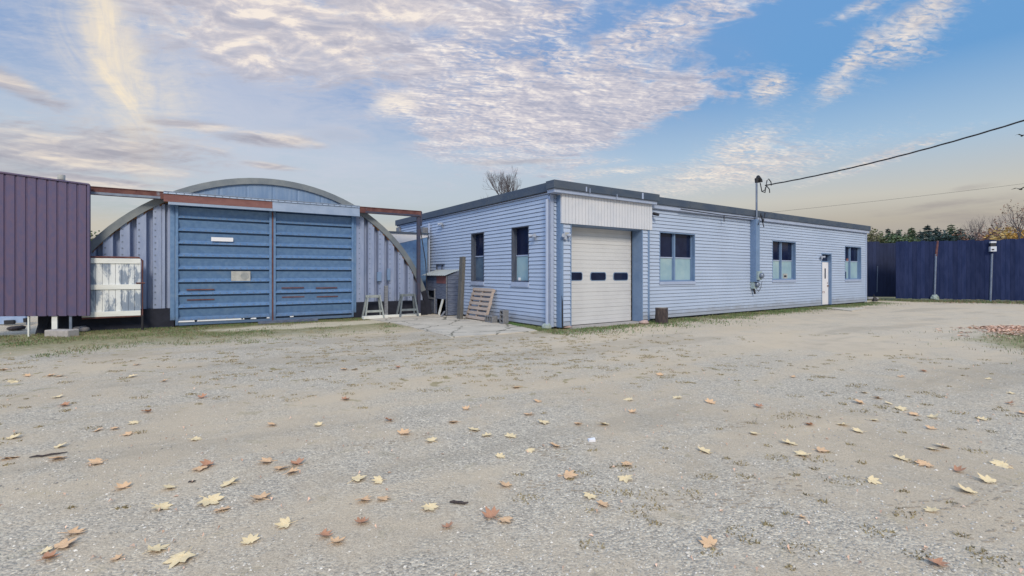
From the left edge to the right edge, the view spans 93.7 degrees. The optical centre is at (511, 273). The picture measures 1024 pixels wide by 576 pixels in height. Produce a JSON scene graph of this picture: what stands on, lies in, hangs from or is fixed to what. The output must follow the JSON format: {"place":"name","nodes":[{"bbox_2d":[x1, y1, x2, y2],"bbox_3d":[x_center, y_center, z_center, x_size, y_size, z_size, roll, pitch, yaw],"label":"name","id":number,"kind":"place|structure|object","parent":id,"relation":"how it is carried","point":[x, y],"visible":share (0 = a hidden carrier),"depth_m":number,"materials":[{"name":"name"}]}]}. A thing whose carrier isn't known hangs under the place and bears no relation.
{"place":"outdoors","nodes":[
{"label":"outdoors","id":0,"kind":"place"},
{"bbox_2d":[0,297,1023,575],"bbox_3d":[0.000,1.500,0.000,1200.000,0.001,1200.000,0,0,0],"label":"ground","id":1,"kind":"structure","parent":0,"point":[322,479],"depth_m":4.14,"materials":[{"name":"gravel"}]},
{"bbox_2d":[0,316,26,324],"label":"trailer drawbar","id":2,"kind":"object","parent":1,"relation":"on","point":[4,320],"visible":0.61,"depth_m":13.95,"materials":[{"name":"blue metal"}]},
{"bbox_2d":[6,325,25,329],"bbox_3d":[-13.116,1.423,12.674,0.399,0.106,0.342,0,0,19],"label":"stone","id":3,"kind":"object","parent":1,"relation":"on","point":[20,327],"visible":1,"depth_m":12.61,"materials":[{"name":"grey stone"}]},
{"bbox_2d":[0,171,90,336],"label":"metal screen","id":4,"kind":"object","parent":1,"relation":"on","point":[45,246],"visible":0.97,"depth_m":11.51,"materials":[{"name":"purple metal"}]},
{"bbox_2d":[39,546,52,553],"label":"maple leaf","id":5,"kind":"object","parent":1,"relation":"on","point":[47,548],"visible":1,"depth_m":2.59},
{"bbox_2d":[29,452,66,457],"bbox_3d":[-3.812,1.488,3.945,0.236,0.016,0.030,0,0,-27],"label":"stick","id":6,"kind":"object","parent":1,"relation":"on","point":[47,454],"visible":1,"depth_m":3.94,"materials":[{"name":"wood"}]},
{"bbox_2d":[37,550,60,560],"bbox_3d":[-2.427,1.481,2.517,0.098,0.027,0.086,13,-14,-40],"label":"maple leaf","id":7,"kind":"object","parent":1,"relation":"on","point":[46,555],"visible":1,"depth_m":2.53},
{"bbox_2d":[44,329,78,336],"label":"concrete slab block","id":8,"kind":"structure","parent":1,"relation":"on","point":[62,332],"depth_m":11.37,"materials":[{"name":"concrete"}]},
{"bbox_2d":[54,537,76,550],"bbox_3d":[-2.461,1.486,2.630,0.122,0.013,0.150,-7,7,21],"label":"maple leaf","id":9,"kind":"object","parent":1,"relation":"on","point":[64,543],"visible":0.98,"depth_m":2.64,"materials":[{"name":"plant"}]},
{"bbox_2d":[57,526,84,532],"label":"maple leaf","id":10,"kind":"object","parent":1,"relation":"on","point":[74,530],"visible":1,"depth_m":2.78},
{"bbox_2d":[73,326,90,331],"bbox_3d":[-11.025,1.403,12.280,0.419,0.133,0.349,0,0,0],"label":"stone","id":11,"kind":"object","parent":1,"relation":"on","point":[83,328],"visible":0.78,"depth_m":12.20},
{"bbox_2d":[88,458,107,463],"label":"maple leaf","id":12,"kind":"object","parent":1,"relation":"on","point":[96,461],"visible":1,"depth_m":3.79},
{"bbox_2d":[82,256,144,329],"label":"wooden gate","id":13,"kind":"structure","parent":1,"relation":"on","point":[104,286],"depth_m":12.38,"materials":[{"name":"white paint"}]},
{"bbox_2d":[109,554,122,559],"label":"maple leaf","id":14,"kind":"object","parent":1,"relation":"on","point":[116,557],"visible":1,"depth_m":2.52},
{"bbox_2d":[115,481,130,487],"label":"maple leaf","id":15,"kind":"object","parent":1,"relation":"on","point":[125,484],"visible":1,"depth_m":3.37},
{"bbox_2d":[142,544,169,553],"bbox_3d":[-1.927,1.487,2.597,0.123,0.015,0.142,-3,-14,30],"label":"maple leaf","id":16,"kind":"object","parent":1,"relation":"on","point":[157,547],"visible":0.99,"depth_m":2.61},
{"bbox_2d":[151,502,172,508],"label":"maple leaf","id":17,"kind":"object","parent":1,"relation":"on","point":[165,505],"visible":0.98,"depth_m":3.08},
{"bbox_2d":[163,547,195,568],"bbox_3d":[-1.734,1.487,2.518,0.157,0.012,0.184,-6,5,8],"label":"maple leaf","id":18,"kind":"object","parent":1,"relation":"on","point":[175,559],"visible":1,"depth_m":2.51,"materials":[{"name":"plant"}]},
{"bbox_2d":[191,465,207,470],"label":"maple leaf","id":19,"kind":"object","parent":1,"relation":"on","point":[198,468],"visible":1,"depth_m":3.67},
{"bbox_2d":[200,459,214,465],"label":"maple leaf","id":20,"kind":"object","parent":1,"relation":"on","point":[205,462],"visible":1,"depth_m":3.75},
{"bbox_2d":[197,493,223,505],"bbox_3d":[-1.973,1.483,3.150,0.156,0.025,0.154,0,0,-27],"label":"maple leaf","id":21,"kind":"object","parent":1,"relation":"on","point":[212,499],"visible":1,"depth_m":3.16,"materials":[{"name":"plant"}]},
{"bbox_2d":[214,506,229,511],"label":"maple leaf","id":22,"kind":"object","parent":1,"relation":"on","point":[226,507],"visible":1,"depth_m":3.04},
{"bbox_2d":[221,477,237,486],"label":"maple leaf","id":23,"kind":"object","parent":1,"relation":"on","point":[228,482],"visible":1,"depth_m":3.42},
{"bbox_2d":[35,174,431,333],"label":"arched hangar","id":24,"kind":"structure","parent":1,"relation":"on","point":[236,251],"depth_m":14.39,"materials":[{"name":"metal"}]},
{"bbox_2d":[175,205,271,325],"bbox_3d":[-8.357,-0.235,14.012,2.410,3.370,0.148,0,0,-33],"label":"sliding door","id":25,"kind":"structure","parent":24,"relation":"in","point":[223,256],"depth_m":13.96,"materials":[{"name":"blue metal"}]},
{"bbox_2d":[273,211,353,319],"bbox_3d":[-6.302,-0.235,15.347,2.410,3.370,0.148,0,0,-33],"label":"sliding door","id":26,"kind":"structure","parent":24,"relation":"in","point":[313,254],"depth_m":15.31,"materials":[{"name":"blue metal"}]},
{"bbox_2d":[240,533,259,545],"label":"maple leaf","id":27,"kind":"object","parent":1,"relation":"on","point":[251,538],"visible":1,"depth_m":2.68,"materials":[{"name":"plant"}]},
{"bbox_2d":[249,491,269,499],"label":"maple leaf","id":28,"kind":"object","parent":1,"relation":"on","point":[263,494],"visible":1,"depth_m":3.20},
{"bbox_2d":[257,457,276,461],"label":"maple leaf","id":29,"kind":"object","parent":1,"relation":"on","point":[268,459],"visible":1,"depth_m":3.83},
{"bbox_2d":[274,517,297,527],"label":"maple leaf","id":30,"kind":"object","parent":1,"relation":"on","point":[283,522],"visible":1,"depth_m":2.86,"materials":[{"name":"plant"}]},
{"bbox_2d":[258,318,317,323],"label":"dark beam","id":31,"kind":"structure","parent":1,"relation":"on","point":[289,321],"depth_m":14.58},
{"bbox_2d":[282,467,299,474],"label":"maple leaf","id":32,"kind":"object","parent":1,"relation":"on","point":[292,470],"visible":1,"depth_m":3.62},
{"bbox_2d":[290,457,303,464],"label":"maple leaf","id":33,"kind":"object","parent":1,"relation":"on","point":[299,460],"visible":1,"depth_m":3.78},
{"bbox_2d":[315,528,332,535],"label":"maple leaf","id":34,"kind":"object","parent":1,"relation":"on","point":[325,532],"visible":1,"depth_m":2.75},
{"bbox_2d":[329,536,345,543],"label":"maple leaf","id":35,"kind":"object","parent":1,"relation":"on","point":[336,539],"visible":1,"depth_m":2.69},
{"bbox_2d":[347,474,366,483],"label":"maple leaf","id":36,"kind":"object","parent":1,"relation":"on","point":[358,477],"visible":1,"depth_m":3.50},
{"bbox_2d":[354,517,368,525],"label":"maple leaf","id":37,"kind":"object","parent":1,"relation":"on","point":[360,520],"visible":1,"depth_m":2.89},
{"bbox_2d":[372,475,385,483],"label":"maple leaf","id":38,"kind":"object","parent":1,"relation":"on","point":[378,479],"visible":1,"depth_m":3.46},
{"bbox_2d":[377,496,389,499],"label":"maple leaf","id":39,"kind":"object","parent":1,"relation":"on","point":[383,498],"visible":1,"depth_m":3.18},
{"bbox_2d":[384,286,387,314],"bbox_3d":[-4.307,0.980,16.403,0.120,1.140,0.090,0,0,-33],"label":"timber stake","id":40,"kind":"object","parent":1,"relation":"on","point":[385,300],"visible":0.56,"depth_m":16.36,"materials":[{"name":"grey wood"}]},
{"bbox_2d":[397,428,410,433],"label":"maple leaf","id":41,"kind":"object","parent":1,"relation":"on","point":[403,431],"visible":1,"depth_m":4.50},
{"bbox_2d":[389,231,429,288],"bbox_3d":[-5.234,-0.045,19.789,2.280,3.090,3.880,0,0,-33],"label":"metal lean to","id":42,"kind":"object","parent":1,"relation":"on","point":[406,241],"visible":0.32,"depth_m":18.48,"materials":[{"name":"metal"}]},
{"bbox_2d":[421,501,438,509],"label":"maple leaf","id":43,"kind":"object","parent":1,"relation":"on","point":[430,506],"visible":1,"depth_m":3.07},
{"bbox_2d":[425,437,436,441],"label":"maple leaf","id":44,"kind":"object","parent":1,"relation":"on","point":[431,439],"visible":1,"depth_m":4.30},
{"bbox_2d":[442,521,452,528],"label":"maple leaf","id":45,"kind":"object","parent":1,"relation":"on","point":[449,524],"visible":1,"depth_m":2.83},
{"bbox_2d":[370,314,536,337],"bbox_3d":[-2.299,1.516,15.004,3.062,0.068,7.525,0,0,-36],"label":"concrete pad","id":46,"kind":"object","parent":1,"relation":"on","point":[451,326],"visible":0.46,"depth_m":13.71,"materials":[{"name":"concrete"}]},
{"bbox_2d":[361,295,384,317],"bbox_3d":[-4.633,1.112,16.006,0.664,0.798,0.445,0,0,-33],"label":"sawhorse","id":47,"kind":"object","parent":46,"relation":"on","point":[366,311],"visible":0.93,"depth_m":15.94,"materials":[{"name":"grey wood"}]},
{"bbox_2d":[362,313,420,318],"bbox_3d":[-4.103,1.440,16.401,2.132,0.100,0.296,0,0,-43],"label":"base plank","id":48,"kind":"object","parent":46,"relation":"on","point":[380,316],"visible":0.96,"depth_m":16.11,"materials":[{"name":"white paint"}]},
{"bbox_2d":[396,294,418,316],"bbox_3d":[-3.630,1.106,16.657,0.702,0.809,0.445,0,0,-33],"label":"sawhorse","id":49,"kind":"object","parent":46,"relation":"on","point":[414,309],"visible":0.94,"depth_m":16.58,"materials":[{"name":"grey wood"}]},
{"bbox_2d":[422,269,458,315],"bbox_3d":[-2.648,0.672,17.627,0.620,1.656,2.000,0,0,-34],"label":"wooden hutch","id":50,"kind":"object","parent":46,"relation":"on","point":[440,286],"visible":0.85,"depth_m":17.17,"materials":[{"name":"wood"}]},
{"bbox_2d":[438,299,443,314],"bbox_3d":[-2.537,1.175,17.146,0.334,0.631,0.056,0,0,40],"label":"leaning plank","id":51,"kind":"object","parent":46,"relation":"on","point":[440,308],"visible":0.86,"depth_m":17.13,"materials":[{"name":"white paint"}]},
{"bbox_2d":[457,257,465,318],"bbox_3d":[-1.669,0.470,15.790,0.239,2.060,0.250,0,0,-34],"label":"timber post","id":52,"kind":"object","parent":46,"relation":"on","point":[461,284],"visible":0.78,"depth_m":15.72,"materials":[{"name":"wood"}]},
{"bbox_2d":[465,288,494,320],"bbox_3d":[-1.030,0.975,15.460,0.412,1.015,1.222,0,0,-34],"label":"wooden pallet","id":53,"kind":"object","parent":46,"relation":"on","point":[480,302],"visible":0.94,"depth_m":15.38,"materials":[{"name":"brown wood"}]},
{"bbox_2d":[485,315,496,322],"bbox_3d":[-0.633,1.380,14.631,0.200,0.200,0.400,0,0,-34],"label":"concrete block","id":54,"kind":"object","parent":46,"relation":"on","point":[491,318],"depth_m":14.50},
{"bbox_2d":[499,310,508,323],"bbox_3d":[-0.234,1.280,14.226,0.200,0.400,0.200,0,0,-34],"label":"concrete block","id":55,"kind":"object","parent":46,"relation":"on","point":[503,316],"depth_m":14.17,"materials":[{"name":"concrete"}]},
{"bbox_2d":[450,500,468,503],"bbox_3d":[-0.344,1.487,3.122,0.126,0.023,0.026,0,0,10],"label":"stick","id":56,"kind":"object","parent":1,"relation":"on","point":[457,502],"visible":1,"depth_m":3.12,"materials":[{"name":"wood"}]},
{"bbox_2d":[481,505,499,519],"bbox_3d":[-0.134,1.474,2.961,0.118,0.041,0.100,0,0,-2],"label":"maple leaf","id":57,"kind":"object","parent":1,"relation":"on","point":[489,513],"visible":1,"depth_m":2.97,"materials":[{"name":"plant"}]},
{"bbox_2d":[496,453,504,457],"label":"maple leaf","id":58,"kind":"object","parent":1,"relation":"on","point":[500,455],"visible":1,"depth_m":3.92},
{"bbox_2d":[482,167,521,194],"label":"bare tree","id":59,"kind":"object","parent":1,"relation":"on","point":[505,188],"visible":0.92,"depth_m":42.15,"materials":[{"name":"grey plant"}]},
{"bbox_2d":[497,516,512,522],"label":"maple leaf","id":60,"kind":"object","parent":1,"relation":"on","point":[506,519],"visible":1,"depth_m":2.91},
{"bbox_2d":[505,433,516,439],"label":"maple leaf","id":61,"kind":"object","parent":1,"relation":"on","point":[511,435],"visible":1,"depth_m":4.41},
{"bbox_2d":[0,330,1023,570],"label":"flat weeds","id":62,"kind":"object","parent":1,"relation":"on","point":[655,504],"visible":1,"depth_m":6.42,"materials":[{"name":"plant"}]},
{"bbox_2d":[0,299,1023,575],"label":"leaf litter","id":63,"kind":"object","parent":1,"relation":"on","point":[1012,329],"visible":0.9,"depth_m":5.68,"materials":[{"name":"plant"}]},
{"bbox_2d":[558,470,578,478],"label":"maple leaf","id":64,"kind":"object","parent":1,"relation":"on","point":[569,474],"visible":1,"depth_m":3.54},
{"bbox_2d":[583,491,595,498],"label":"maple leaf","id":65,"kind":"object","parent":1,"relation":"on","point":[589,495],"visible":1,"depth_m":3.22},
{"bbox_2d":[588,437,595,441],"bbox_3d":[0.714,1.487,4.299,0.065,0.026,0.045,0,0,-10],"label":"paper scrap","id":66,"kind":"object","parent":1,"relation":"on","point":[591,439],"visible":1,"depth_m":4.28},
{"bbox_2d":[597,500,609,505],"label":"maple leaf","id":67,"kind":"object","parent":1,"relation":"on","point":[601,502],"visible":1,"depth_m":3.12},
{"bbox_2d":[618,475,631,482],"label":"maple leaf","id":68,"kind":"object","parent":1,"relation":"on","point":[625,478],"visible":1,"depth_m":3.49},
{"bbox_2d":[621,461,632,464],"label":"maple leaf","id":69,"kind":"object","parent":1,"relation":"on","point":[626,463],"visible":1,"depth_m":3.76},
{"bbox_2d":[395,175,870,328],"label":"workshop building","id":70,"kind":"structure","parent":1,"relation":"on","point":[553,254],"depth_m":15.74,"materials":[{"name":"plastic"}]},
{"bbox_2d":[470,232,484,284],"bbox_3d":[-1.092,-0.488,16.120,0.215,1.751,0.867,0,0,-34],"label":"window","id":71,"kind":"structure","parent":70,"relation":"in","point":[477,239],"depth_m":16.32,"materials":[{"name":"blue glass"}]},
{"bbox_2d":[511,225,529,286],"bbox_3d":[0.297,-0.496,14.091,0.215,1.769,0.889,0,0,-34],"label":"window","id":72,"kind":"structure","parent":70,"relation":"in","point":[520,241],"depth_m":14.27,"materials":[{"name":"blue glass"}]},
{"bbox_2d":[572,227,631,325],"bbox_3d":[2.554,0.087,14.238,2.861,2.825,0.080,0,0,-34],"label":"garage door","id":73,"kind":"structure","parent":70,"relation":"in","point":[601,258],"depth_m":14.29,"materials":[{"name":"paint"}]},
{"bbox_2d":[658,232,695,284],"bbox_3d":[5.473,-0.496,16.028,1.887,1.712,0.215,0,0,-34],"label":"window","id":74,"kind":"structure","parent":70,"relation":"in","point":[677,250],"depth_m":16.13,"materials":[{"name":"blue glass"}]},
{"bbox_2d":[771,240,796,281],"bbox_3d":[11.267,-0.481,19.995,1.944,1.722,0.215,0,0,-34],"label":"window","id":75,"kind":"structure","parent":70,"relation":"in","point":[783,253],"depth_m":20.19,"materials":[{"name":"blue glass"}]},
{"bbox_2d":[820,253,831,304],"bbox_3d":[14.439,0.257,22.187,1.012,2.406,0.202,0,0,-34],"label":"entrance door","id":76,"kind":"structure","parent":70,"relation":"in","point":[826,274],"depth_m":22.36,"materials":[{"name":"white metal"}]},
{"bbox_2d":[844,246,861,281],"bbox_3d":[16.836,-0.474,23.808,1.911,1.722,0.215,0,0,-34],"label":"window","id":77,"kind":"structure","parent":70,"relation":"in","point":[852,261],"depth_m":24.06,"materials":[{"name":"blue glass"}]},
{"bbox_2d":[767,184,1017,212],"bbox_3d":[16.712,-3.200,19.297,13.982,1.708,0.008,0,0,-6],"label":"telephone cable","id":78,"kind":"object","parent":70,"relation":"attached to","point":[890,199],"visible":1,"depth_m":19.13,"materials":[{"name":"black rubber"}]},
{"bbox_2d":[765,120,1023,185],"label":"power cable","id":79,"kind":"object","parent":70,"relation":"attached to","point":[903,154],"visible":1,"depth_m":15.28,"materials":[{"name":"black rubber"}]},
{"bbox_2d":[655,307,667,323],"bbox_3d":[4.506,1.268,14.457,0.373,0.485,0.377,0,0,0],"label":"log round","id":80,"kind":"object","parent":1,"relation":"on","point":[661,314],"visible":0.97,"depth_m":14.31,"materials":[{"name":"brown plant"}]},
{"bbox_2d":[352,421,1023,541],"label":"fallen leaves","id":81,"kind":"object","parent":1,"relation":"on","point":[996,498],"visible":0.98,"depth_m":3.27,"materials":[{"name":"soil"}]},
{"bbox_2d":[698,446,711,453],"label":"maple leaf","id":82,"kind":"object","parent":1,"relation":"on","point":[704,449],"visible":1,"depth_m":4.06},
{"bbox_2d":[699,535,717,549],"bbox_3d":[1.090,1.487,2.652,0.104,0.011,0.128,-12,16,-22],"label":"maple leaf","id":83,"kind":"object","parent":1,"relation":"on","point":[709,541],"visible":1,"depth_m":2.66,"materials":[{"name":"plant"}]},
{"bbox_2d":[705,398,715,403],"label":"maple leaf","id":84,"kind":"object","parent":1,"relation":"on","point":[710,401],"visible":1,"depth_m":5.57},
{"bbox_2d":[782,439,797,445],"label":"maple leaf","id":85,"kind":"object","parent":1,"relation":"on","point":[787,441],"visible":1,"depth_m":4.24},
{"bbox_2d":[794,450,809,454],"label":"maple leaf","id":86,"kind":"object","parent":1,"relation":"on","point":[800,452],"visible":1,"depth_m":3.97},
{"bbox_2d":[812,447,828,451],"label":"maple leaf","id":87,"kind":"object","parent":1,"relation":"on","point":[823,449],"visible":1,"depth_m":4.06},
{"bbox_2d":[827,308,865,310],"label":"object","id":88,"kind":"structure","parent":1,"relation":"on","point":[850,309],"depth_m":19.93,"materials":[{"name":"concrete"}]},
{"bbox_2d":[864,475,881,484],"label":"maple leaf","id":89,"kind":"object","parent":1,"relation":"on","point":[871,478],"visible":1,"depth_m":3.46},
{"bbox_2d":[867,228,890,242],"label":"autumn tree","id":90,"kind":"object","parent":1,"relation":"on","point":[871,236],"visible":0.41,"depth_m":54.37,"materials":[{"name":"green plant"}]},
{"bbox_2d":[867,242,895,296],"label":"board gate","id":91,"kind":"structure","parent":1,"relation":"on","point":[881,269],"depth_m":28.44,"materials":[{"name":"blue wood"}]},
{"bbox_2d":[876,230,908,242],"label":"autumn tree","id":92,"kind":"object","parent":1,"relation":"on","point":[886,238],"visible":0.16,"depth_m":55.02,"materials":[{"name":"green plant"}]},
{"bbox_2d":[892,454,908,460],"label":"maple leaf","id":93,"kind":"object","parent":1,"relation":"on","point":[902,457],"visible":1,"depth_m":3.89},
{"bbox_2d":[882,229,920,242],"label":"autumn tree","id":94,"kind":"object","parent":1,"relation":"on","point":[902,238],"visible":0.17,"depth_m":52.17,"materials":[{"name":"green plant"}]},
{"bbox_2d":[906,228,918,239],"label":"conifer tree","id":95,"kind":"object","parent":1,"relation":"on","point":[912,232],"visible":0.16,"depth_m":59.86,"materials":[{"name":"green plant"}]},
{"bbox_2d":[915,459,934,466],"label":"maple leaf","id":96,"kind":"object","parent":1,"relation":"on","point":[923,462],"visible":1,"depth_m":3.76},
{"bbox_2d":[920,225,935,240],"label":"conifer tree","id":97,"kind":"object","parent":1,"relation":"on","point":[926,234],"visible":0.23,"depth_m":57.88,"materials":[{"name":"green plant"}]},
{"bbox_2d":[924,506,939,513],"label":"maple leaf","id":98,"kind":"object","parent":1,"relation":"on","point":[931,509],"visible":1,"depth_m":3.03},
{"bbox_2d":[925,557,948,565],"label":"maple leaf","id":99,"kind":"object","parent":1,"relation":"on","point":[938,561],"visible":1,"depth_m":2.48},
{"bbox_2d":[917,227,971,241],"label":"autumn tree","id":100,"kind":"object","parent":1,"relation":"on","point":[945,236],"visible":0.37,"depth_m":52.97,"materials":[{"name":"green plant"}]},
{"bbox_2d":[946,225,956,235],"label":"conifer tree","id":101,"kind":"object","parent":1,"relation":"on","point":[950,228],"visible":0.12,"depth_m":61.86,"materials":[{"name":"green plant"}]},
{"bbox_2d":[896,238,1023,300],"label":"board fence","id":102,"kind":"object","parent":1,"relation":"on","point":[990,270],"visible":0.95,"depth_m":25.73,"materials":[{"name":"blue wood"}]},
{"bbox_2d":[953,465,966,470],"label":"maple leaf","id":103,"kind":"object","parent":1,"relation":"on","point":[956,468],"visible":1,"depth_m":3.64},
{"bbox_2d":[953,228,967,240],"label":"conifer tree","id":104,"kind":"object","parent":1,"relation":"on","point":[959,232],"visible":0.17,"depth_m":55.90,"materials":[{"name":"green plant"}]},
{"bbox_2d":[958,483,978,496],"bbox_3d":[3.127,1.481,3.288,0.122,0.023,0.149,13,5,-6],"label":"maple leaf","id":105,"kind":"object","parent":1,"relation":"on","point":[968,489],"visible":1,"depth_m":3.31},
{"bbox_2d":[952,228,998,239],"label":"autumn tree","id":106,"kind":"object","parent":1,"relation":"on","point":[971,236],"visible":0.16,"depth_m":52.07,"materials":[{"name":"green plant"}]},
{"bbox_2d":[977,472,995,482],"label":"maple leaf","id":107,"kind":"object","parent":1,"relation":"on","point":[987,478],"visible":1,"depth_m":3.46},
{"bbox_2d":[962,215,1015,239],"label":"bare tree","id":108,"kind":"object","parent":1,"relation":"on","point":[973,227],"visible":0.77,"depth_m":50.81,"materials":[{"name":"brown plant"}]},
{"bbox_2d":[974,223,1017,240],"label":"autumn tree","id":109,"kind":"object","parent":1,"relation":"on","point":[986,238],"visible":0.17,"depth_m":48.32,"materials":[{"name":"brown plant"}]},
{"bbox_2d":[976,201,1023,238],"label":"autumn tree","id":110,"kind":"object","parent":1,"relation":"on","point":[1016,227],"visible":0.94,"depth_m":44.34,"materials":[{"name":"brown plant"}]},
{"bbox_2d":[989,459,1013,468],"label":"maple leaf","id":111,"kind":"object","parent":1,"relation":"on","point":[1001,464],"visible":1,"depth_m":3.75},
{"bbox_2d":[983,225,1023,239],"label":"autumn tree","id":112,"kind":"object","parent":1,"relation":"on","point":[1010,235],"visible":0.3,"depth_m":45.51,"materials":[{"name":"yellow plant"}]},
{"bbox_2d":[0,299,1023,363],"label":"grass","id":113,"kind":"structure","parent":0,"point":[594,328],"depth_m":12.87,"materials":[{"name":"plant"}]},
{"bbox_2d":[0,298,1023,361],"bbox_3d":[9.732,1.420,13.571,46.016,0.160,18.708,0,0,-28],"label":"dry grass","id":114,"kind":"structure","parent":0,"point":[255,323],"depth_m":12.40,"materials":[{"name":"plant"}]},
{"bbox_2d":[0,0,1023,241],"label":"sky","id":115,"kind":"structure","parent":0,"point":[390,104],"materials":[{"name":"blue"}]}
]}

